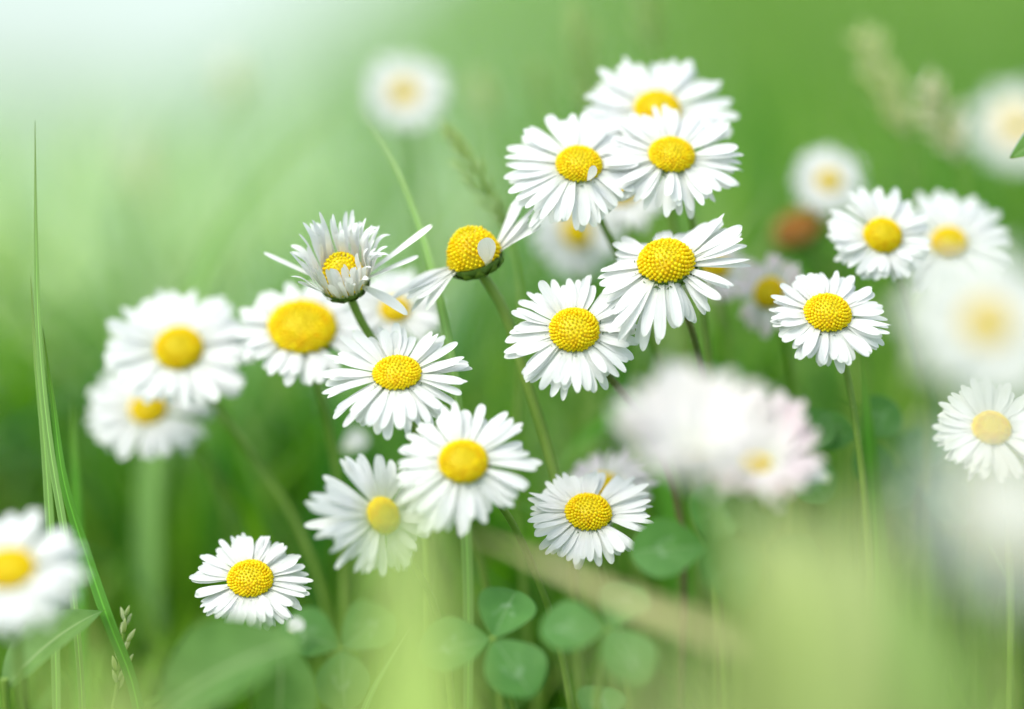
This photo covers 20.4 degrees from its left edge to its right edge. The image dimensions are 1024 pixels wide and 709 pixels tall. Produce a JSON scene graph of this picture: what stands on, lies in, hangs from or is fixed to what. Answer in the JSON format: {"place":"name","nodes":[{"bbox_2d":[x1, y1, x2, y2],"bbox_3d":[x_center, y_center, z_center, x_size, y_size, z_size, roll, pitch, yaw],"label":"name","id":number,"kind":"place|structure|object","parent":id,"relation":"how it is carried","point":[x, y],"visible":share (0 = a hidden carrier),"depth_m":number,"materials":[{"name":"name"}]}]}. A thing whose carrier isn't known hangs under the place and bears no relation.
{"place":"outdoors","nodes":[
{"label":"outdoors","id":0,"kind":"place"},
{"bbox_2d":[0,0,357,106],"label":"sky","id":1,"kind":"structure","parent":0,"point":[161,42],"materials":[{"name":"white"}]},
{"bbox_2d":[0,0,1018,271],"bbox_3d":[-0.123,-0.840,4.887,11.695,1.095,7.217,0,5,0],"label":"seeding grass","id":2,"kind":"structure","parent":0,"point":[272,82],"depth_m":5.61,"materials":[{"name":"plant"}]},
{"bbox_2d":[0,261,1023,708],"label":"grass","id":3,"kind":"structure","parent":0,"point":[38,687],"depth_m":0.61,"materials":[{"name":"green plant"}]},
{"bbox_2d":[341,428,367,452],"bbox_3d":[-0.032,0.017,0.569,0.006,0.004,0.001,-35,-20,-15],"label":"fallen petal","id":4,"kind":"object","parent":3,"relation":"on","point":[356,439],"visible":1,"depth_m":0.57,"materials":[{"name":"white plant"}]},
{"bbox_2d":[0,0,1023,708],"bbox_3d":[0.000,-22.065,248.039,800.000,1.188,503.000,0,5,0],"label":"ground","id":5,"kind":"structure","parent":0,"point":[976,10],"depth_m":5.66,"materials":[{"name":"plant"}]},
{"bbox_2d":[0,509,86,708],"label":"daisy","id":6,"kind":"object","parent":5,"relation":"on","point":[28,587],"visible":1,"depth_m":0.47,"materials":[{"name":"white plant"}]},
{"bbox_2d":[31,283,60,708],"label":"blade of grass","id":7,"kind":"object","parent":5,"relation":"on","point":[49,527],"visible":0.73,"depth_m":0.52,"materials":[{"name":"green plant"}]},
{"bbox_2d":[0,609,104,708],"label":"broad leaf","id":8,"kind":"object","parent":5,"relation":"on","point":[68,625],"visible":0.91,"depth_m":0.51,"materials":[{"name":"green plant"}]},
{"bbox_2d":[34,131,83,666],"bbox_3d":[-0.083,0.022,0.523,0.010,0.131,0.013,0,5,0],"label":"blade of grass","id":9,"kind":"object","parent":5,"relation":"on","point":[58,497],"visible":0.78,"depth_m":0.52,"materials":[{"name":"green plant"}]},
{"bbox_2d":[34,631,115,708],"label":"blade of grass","id":10,"kind":"object","parent":5,"relation":"on","point":[81,687],"visible":1,"depth_m":0.33,"materials":[{"name":"green plant"}]},
{"bbox_2d":[70,396,87,670],"bbox_3d":[-0.084,0.047,0.551,0.003,0.078,0.002,0,5,0],"label":"blade of grass","id":11,"kind":"object","parent":5,"relation":"on","point":[76,494],"visible":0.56,"depth_m":0.55,"materials":[{"name":"green plant"}]},
{"bbox_2d":[42,328,143,708],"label":"blade of grass","id":12,"kind":"object","parent":5,"relation":"on","point":[109,623],"visible":1,"depth_m":0.52,"materials":[{"name":"green plant"}]},
{"bbox_2d":[112,605,134,707],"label":"grass seed head","id":13,"kind":"object","parent":5,"relation":"on","point":[118,678],"depth_m":0.52},
{"bbox_2d":[120,130,156,281],"bbox_3d":[-0.102,0.002,0.784,0.011,0.127,0.010,0,5,0],"label":"grass seed head","id":14,"kind":"object","parent":5,"relation":"on","point":[147,199],"depth_m":0.78},
{"bbox_2d":[85,372,253,708],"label":"daisy","id":15,"kind":"object","parent":5,"relation":"on","point":[120,419],"visible":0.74,"depth_m":0.56,"materials":[{"name":"white plant"}]},
{"bbox_2d":[103,290,338,656],"bbox_3d":[-0.055,0.036,0.555,0.050,0.098,0.018,0,5,0],"label":"daisy","id":16,"kind":"object","parent":5,"relation":"on","point":[170,346],"visible":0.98,"depth_m":0.55,"materials":[{"name":"white plant"}]},
{"bbox_2d":[213,51,243,317],"bbox_3d":[-0.073,-0.005,0.744,0.008,0.147,0.011,0,5,0],"label":"grass seed head","id":17,"kind":"object","parent":5,"relation":"on","point":[232,72],"depth_m":0.74},
{"bbox_2d":[157,616,306,708],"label":"broad leaf","id":18,"kind":"object","parent":5,"relation":"on","point":[224,658],"visible":0.88,"depth_m":0.47,"materials":[{"name":"green plant"}]},
{"bbox_2d":[135,109,340,694],"bbox_3d":[-0.059,0.013,0.623,0.049,0.133,0.004,-3,6,-27],"label":"blade of grass","id":19,"kind":"object","parent":5,"relation":"on","point":[148,491],"visible":0.69,"depth_m":0.62,"materials":[{"name":"green plant"}]},
{"bbox_2d":[189,532,312,625],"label":"daisy","id":20,"kind":"object","parent":5,"relation":"on","point":[263,579],"visible":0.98,"depth_m":0.52,"materials":[{"name":"white plant"}]},
{"bbox_2d":[253,627,316,708],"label":"broad leaf","id":21,"kind":"object","parent":5,"relation":"on","point":[288,682],"visible":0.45,"depth_m":0.49,"materials":[{"name":"green plant"}]},
{"bbox_2d":[235,282,362,652],"bbox_3d":[-0.039,0.036,0.547,0.028,0.100,0.020,-3,6,-29],"label":"daisy","id":22,"kind":"object","parent":5,"relation":"on","point":[305,330],"visible":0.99,"depth_m":0.54,"materials":[{"name":"white plant"}]},
{"bbox_2d":[278,600,375,708],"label":"clover leaf","id":23,"kind":"object","parent":5,"relation":"on","point":[337,675],"visible":0.71,"depth_m":0.55,"materials":[{"name":"green plant"}]},
{"bbox_2d":[287,617,303,633],"bbox_3d":[-0.042,0.052,0.543,0.003,0.004,0.001,30,-22,15],"label":"fallen petal","id":24,"kind":"object","parent":23,"relation":"on","point":[295,625],"visible":0.83,"depth_m":0.54,"materials":[{"name":"white plant"}]},
{"bbox_2d":[264,209,432,563],"bbox_3d":[-0.027,0.030,0.530,0.033,0.114,0.018,-2,5,-24],"label":"daisy","id":25,"kind":"object","parent":5,"relation":"on","point":[342,275],"visible":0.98,"depth_m":0.52,"materials":[{"name":"white plant"}]},
{"bbox_2d":[304,452,429,573],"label":"daisy","id":26,"kind":"object","parent":5,"relation":"on","point":[352,514],"visible":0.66,"depth_m":0.51,"materials":[{"name":"white plant"}]},
{"bbox_2d":[348,268,439,560],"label":"daisy","id":27,"kind":"object","parent":5,"relation":"on","point":[419,321],"visible":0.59,"depth_m":0.55,"materials":[{"name":"white plant"}]},
{"bbox_2d":[346,545,443,708],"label":"blade of grass","id":28,"kind":"object","parent":5,"relation":"on","point":[384,679],"visible":1,"depth_m":0.32,"materials":[{"name":"green plant"}]},
{"bbox_2d":[364,52,447,538],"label":"daisy","id":29,"kind":"object","parent":5,"relation":"on","point":[402,95],"visible":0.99,"depth_m":0.63,"materials":[{"name":"white plant"}]},
{"bbox_2d":[320,322,504,708],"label":"daisy","id":30,"kind":"object","parent":5,"relation":"on","point":[402,394],"visible":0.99,"depth_m":0.52,"materials":[{"name":"white plant"}]},
{"bbox_2d":[360,111,472,708],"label":"blade of grass","id":31,"kind":"object","parent":5,"relation":"on","point":[467,570],"visible":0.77,"depth_m":0.53,"materials":[{"name":"green plant"}]},
{"bbox_2d":[376,477,466,708],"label":"blade of grass","id":32,"kind":"object","parent":5,"relation":"on","point":[402,564],"visible":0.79,"depth_m":0.36,"materials":[{"name":"green plant"}]},
{"bbox_2d":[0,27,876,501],"bbox_3d":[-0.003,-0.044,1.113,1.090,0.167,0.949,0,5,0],"label":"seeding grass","id":33,"kind":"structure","parent":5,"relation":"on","point":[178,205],"depth_m":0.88,"materials":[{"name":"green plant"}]},
{"bbox_2d":[471,68,494,555],"bbox_3d":[-0.006,0.004,0.664,0.006,0.142,0.009,0,5,0],"label":"grass seed head","id":34,"kind":"object","parent":5,"relation":"on","point":[485,92],"depth_m":0.66},
{"bbox_2d":[395,401,574,708],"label":"daisy","id":35,"kind":"object","parent":5,"relation":"on","point":[465,485],"visible":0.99,"depth_m":0.51,"materials":[{"name":"white plant"}]},
{"bbox_2d":[392,207,585,708],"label":"daisy","id":36,"kind":"object","parent":5,"relation":"on","point":[475,252],"visible":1,"depth_m":0.53,"materials":[{"name":"white plant"}]},
{"bbox_2d":[440,120,539,708],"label":"grass seed head","id":37,"kind":"object","parent":5,"relation":"on","point":[499,212],"depth_m":0.55},
{"bbox_2d":[444,587,547,708],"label":"clover leaf","id":38,"kind":"object","parent":5,"relation":"on","point":[515,669],"visible":0.88,"depth_m":0.50,"materials":[{"name":"green plant"}]},
{"bbox_2d":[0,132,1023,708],"bbox_3d":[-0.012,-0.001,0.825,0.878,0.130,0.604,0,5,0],"label":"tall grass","id":39,"kind":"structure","parent":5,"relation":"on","point":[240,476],"depth_m":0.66,"materials":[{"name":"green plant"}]},
{"bbox_2d":[527,58,547,552],"bbox_3d":[0.006,0.005,0.644,0.005,0.144,0.008,0,5,0],"label":"grass seed head","id":40,"kind":"object","parent":5,"relation":"on","point":[536,74],"depth_m":0.64},
{"bbox_2d":[529,213,617,641],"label":"daisy","id":41,"kind":"object","parent":5,"relation":"on","point":[566,243],"visible":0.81,"depth_m":0.59,"materials":[{"name":"white plant"}]},
{"bbox_2d":[561,0,596,648],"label":"grass seed head","id":42,"kind":"object","parent":5,"relation":"on","point":[586,65],"depth_m":0.60},
{"bbox_2d":[527,471,652,708],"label":"daisy","id":43,"kind":"object","parent":5,"relation":"on","point":[574,516],"visible":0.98,"depth_m":0.52,"materials":[{"name":"white plant"}]},
{"bbox_2d":[465,530,716,645],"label":"dry stalk","id":44,"kind":"object","parent":5,"relation":"on","point":[700,629],"visible":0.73,"depth_m":0.43,"materials":[{"name":"plant"}]},
{"bbox_2d":[503,112,684,686],"bbox_3d":[0.018,0.021,0.537,0.040,0.132,0.018,-2,5,-18],"label":"daisy","id":45,"kind":"object","parent":5,"relation":"on","point":[576,178],"visible":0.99,"depth_m":0.53,"materials":[{"name":"white plant"}]},
{"bbox_2d":[504,274,690,698],"bbox_3d":[0.018,0.036,0.527,0.040,0.102,0.017,-2,5,-20],"label":"daisy","id":46,"kind":"object","parent":5,"relation":"on","point":[575,342],"visible":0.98,"depth_m":0.52,"materials":[{"name":"white plant"}]},
{"bbox_2d":[540,580,657,708],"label":"clover leaf","id":47,"kind":"object","parent":5,"relation":"on","point":[569,625],"visible":0.77,"depth_m":0.49,"materials":[{"name":"green plant"}]},
{"bbox_2d":[577,686,624,708],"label":"clover leaf","id":48,"kind":"object","parent":5,"relation":"on","point":[611,698],"visible":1,"depth_m":0.51,"materials":[{"name":"green plant"}]},
{"bbox_2d":[570,446,658,690],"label":"daisy","id":49,"kind":"object","parent":5,"relation":"on","point":[618,467],"visible":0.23,"depth_m":0.55,"materials":[{"name":"white plant"}]},
{"bbox_2d":[559,399,694,689],"bbox_3d":[0.021,0.046,0.580,0.032,0.074,0.008,-1,5,-15],"label":"blade of grass","id":50,"kind":"object","parent":5,"relation":"on","point":[595,427],"visible":0.37,"depth_m":0.58,"materials":[{"name":"green plant"}]},
{"bbox_2d":[606,189,662,708],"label":"daisy","id":51,"kind":"object","parent":5,"relation":"on","point":[622,214],"visible":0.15,"depth_m":0.57,"materials":[{"name":"white plant"}]},
{"bbox_2d":[589,639,690,708],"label":"blade of grass","id":52,"kind":"object","parent":5,"relation":"on","point":[653,686],"visible":1,"depth_m":0.32,"materials":[{"name":"plant"}]},
{"bbox_2d":[633,0,661,373],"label":"grass seed head","id":53,"kind":"object","parent":5,"relation":"on","point":[650,35],"depth_m":0.62},
{"bbox_2d":[584,56,739,708],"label":"daisy","id":54,"kind":"object","parent":5,"relation":"on","point":[614,98],"visible":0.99,"depth_m":0.55,"materials":[{"name":"white plant"}]},
{"bbox_2d":[603,104,742,607],"bbox_3d":[0.030,0.020,0.536,0.027,0.134,0.017,-1,5,-10],"label":"daisy","id":55,"kind":"object","parent":5,"relation":"on","point":[679,164],"visible":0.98,"depth_m":0.53,"materials":[{"name":"white plant"}]},
{"bbox_2d":[597,213,750,615],"bbox_3d":[0.029,0.030,0.528,0.028,0.114,0.022,-1,5,-9],"label":"daisy","id":56,"kind":"object","parent":5,"relation":"on","point":[648,281],"visible":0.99,"depth_m":0.52,"materials":[{"name":"white plant"}]},
{"bbox_2d":[630,483,736,625],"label":"clover leaf","id":57,"kind":"object","parent":5,"relation":"on","point":[662,547],"visible":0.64,"depth_m":0.49,"materials":[{"name":"green plant"}]},
{"bbox_2d":[608,358,786,613],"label":"daisy","id":58,"kind":"object","parent":5,"relation":"on","point":[688,422],"visible":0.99,"depth_m":0.45,"materials":[{"name":"white plant"}]},
{"bbox_2d":[686,246,756,537],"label":"daisy","id":59,"kind":"object","parent":5,"relation":"on","point":[736,280],"visible":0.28,"depth_m":0.57,"materials":[{"name":"white plant"}]},
{"bbox_2d":[700,489,814,592],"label":"clover leaf","id":60,"kind":"object","parent":5,"relation":"on","point":[734,552],"visible":0.28,"depth_m":0.48,"materials":[{"name":"green plant"}]},
{"bbox_2d":[802,467,830,482],"bbox_3d":[0.051,0.020,0.490,0.007,0.005,0.001,18,-30,4],"label":"fallen petal","id":61,"kind":"object","parent":60,"relation":"on","point":[822,475],"visible":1,"depth_m":0.49,"materials":[{"name":"white plant"}]},
{"bbox_2d":[706,516,812,708],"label":"grass blade","id":62,"kind":"object","parent":5,"relation":"on","point":[724,675],"visible":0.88,"depth_m":0.35,"materials":[{"name":"green plant"}]},
{"bbox_2d":[715,388,826,510],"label":"daisy","id":63,"kind":"object","parent":5,"relation":"on","point":[777,477],"visible":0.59,"depth_m":0.48,"materials":[{"name":"white plant"}]},
{"bbox_2d":[736,253,805,530],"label":"daisy","id":64,"kind":"object","parent":5,"relation":"on","point":[761,288],"visible":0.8,"depth_m":0.56,"materials":[{"name":"white plant"}]},
{"bbox_2d":[740,477,810,708],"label":"blade of grass","id":65,"kind":"object","parent":5,"relation":"on","point":[778,580],"visible":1,"depth_m":0.34,"materials":[{"name":"plant"}]},
{"bbox_2d":[787,408,836,523],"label":"clover leaf","id":66,"kind":"object","parent":5,"relation":"on","point":[818,492],"visible":0.27,"depth_m":0.54,"materials":[{"name":"green plant"}]},
{"bbox_2d":[772,209,860,426],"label":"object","id":67,"kind":"object","parent":5,"relation":"on","point":[798,230],"visible":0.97,"depth_m":0.60,"materials":[{"name":"brown plant"}]},
{"bbox_2d":[791,145,864,526],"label":"daisy","id":68,"kind":"object","parent":5,"relation":"on","point":[825,192],"visible":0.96,"depth_m":0.60,"materials":[{"name":"white plant"}]},
{"bbox_2d":[768,271,889,509],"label":"daisy","id":69,"kind":"object","parent":5,"relation":"on","point":[816,313],"visible":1,"depth_m":0.52,"materials":[{"name":"white plant"}]},
{"bbox_2d":[793,503,880,708],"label":"blade of grass","id":70,"kind":"object","parent":5,"relation":"on","point":[836,669],"visible":1,"depth_m":0.32,"materials":[{"name":"plant"}]},
{"bbox_2d":[786,504,916,708],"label":"grass blade","id":71,"kind":"object","parent":5,"relation":"on","point":[875,581],"visible":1,"depth_m":0.33,"materials":[{"name":"green plant"}]},
{"bbox_2d":[851,478,865,520],"bbox_3d":[0.043,0.059,0.366,0.010,0.085,0.015,0,5,0],"label":"blade of grass","id":72,"kind":"object","parent":5,"relation":"on","point":[860,501],"visible":0.18,"depth_m":0.37,"materials":[{"name":"plant"}]},
{"bbox_2d":[822,394,902,504],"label":"clover leaf","id":73,"kind":"object","parent":5,"relation":"on","point":[887,417],"visible":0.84,"depth_m":0.55,"materials":[{"name":"green plant"}]},
{"bbox_2d":[858,353,885,541],"bbox_3d":[0.069,0.041,0.545,0.007,0.089,0.010,0,5,0],"label":"blade of grass","id":74,"kind":"object","parent":5,"relation":"on","point":[875,499],"visible":0.41,"depth_m":0.54,"materials":[{"name":"green plant"}]},
{"bbox_2d":[827,187,931,609],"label":"daisy","id":75,"kind":"object","parent":5,"relation":"on","point":[891,219],"visible":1,"depth_m":0.54,"materials":[{"name":"white plant"}]},
{"bbox_2d":[845,21,918,581],"bbox_3d":[0.081,0.004,0.615,0.019,0.152,0.011,0,5,0],"label":"grass seed head","id":76,"kind":"object","parent":5,"relation":"on","point":[896,104],"depth_m":0.61},
{"bbox_2d":[840,127,941,628],"bbox_3d":[0.074,0.018,0.581,0.008,0.129,0.031,-4,6,-36],"label":"blade of grass","id":77,"kind":"object","parent":5,"relation":"on","point":[933,560],"visible":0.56,"depth_m":0.57,"materials":[{"name":"green plant"}]},
{"bbox_2d":[881,426,962,558],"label":"clover leaf","id":78,"kind":"object","parent":5,"relation":"on","point":[901,488],"visible":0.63,"depth_m":0.56,"materials":[{"name":"green plant"}]},
{"bbox_2d":[910,68,967,633],"bbox_3d":[0.091,0.010,0.605,0.013,0.141,0.010,0,5,0],"label":"grass seed head","id":79,"kind":"object","parent":5,"relation":"on","point":[955,139],"depth_m":0.60},
{"bbox_2d":[902,190,1009,620],"bbox_3d":[0.087,0.026,0.560,0.029,0.117,0.018,-3,6,-33],"label":"daisy","id":80,"kind":"object","parent":5,"relation":"on","point":[965,230],"visible":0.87,"depth_m":0.56,"materials":[{"name":"white plant"}]},
{"bbox_2d":[894,241,1023,708],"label":"daisy","id":81,"kind":"object","parent":5,"relation":"on","point":[968,335],"visible":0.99,"depth_m":0.41,"materials":[{"name":"beige plant"}]},
{"bbox_2d":[934,588,988,708],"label":"blade of grass","id":82,"kind":"object","parent":5,"relation":"on","point":[950,635],"visible":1,"depth_m":0.33,"materials":[{"name":"green plant"}]},
{"bbox_2d":[938,597,984,708],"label":"blade of grass","id":83,"kind":"object","parent":5,"relation":"on","point":[963,688],"visible":1,"depth_m":0.32,"materials":[{"name":"plant"}]},
{"bbox_2d":[923,431,1023,621],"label":"daisy","id":84,"kind":"object","parent":5,"relation":"on","point":[987,494],"visible":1,"depth_m":0.30,"materials":[{"name":"beige plant"}]},
{"bbox_2d":[932,392,1023,708],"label":"daisy","id":85,"kind":"object","parent":5,"relation":"on","point":[969,423],"visible":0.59,"depth_m":0.51,"materials":[{"name":"beige plant"}]},
{"bbox_2d":[968,84,1023,256],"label":"daisy","id":86,"kind":"object","parent":5,"relation":"on","point":[1000,139],"visible":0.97,"depth_m":0.69,"materials":[{"name":"white plant"}]},
{"bbox_2d":[1010,134,1023,158],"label":"broad leaf","id":87,"kind":"object","parent":5,"relation":"on","point":[1018,151],"visible":1,"depth_m":0.51,"materials":[{"name":"green plant"}]},
{"bbox_2d":[2,0,1023,227],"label":"meadow grass","id":88,"kind":"structure","parent":0,"point":[971,76],"depth_m":5.49,"materials":[{"name":"green plant"}]}
]}

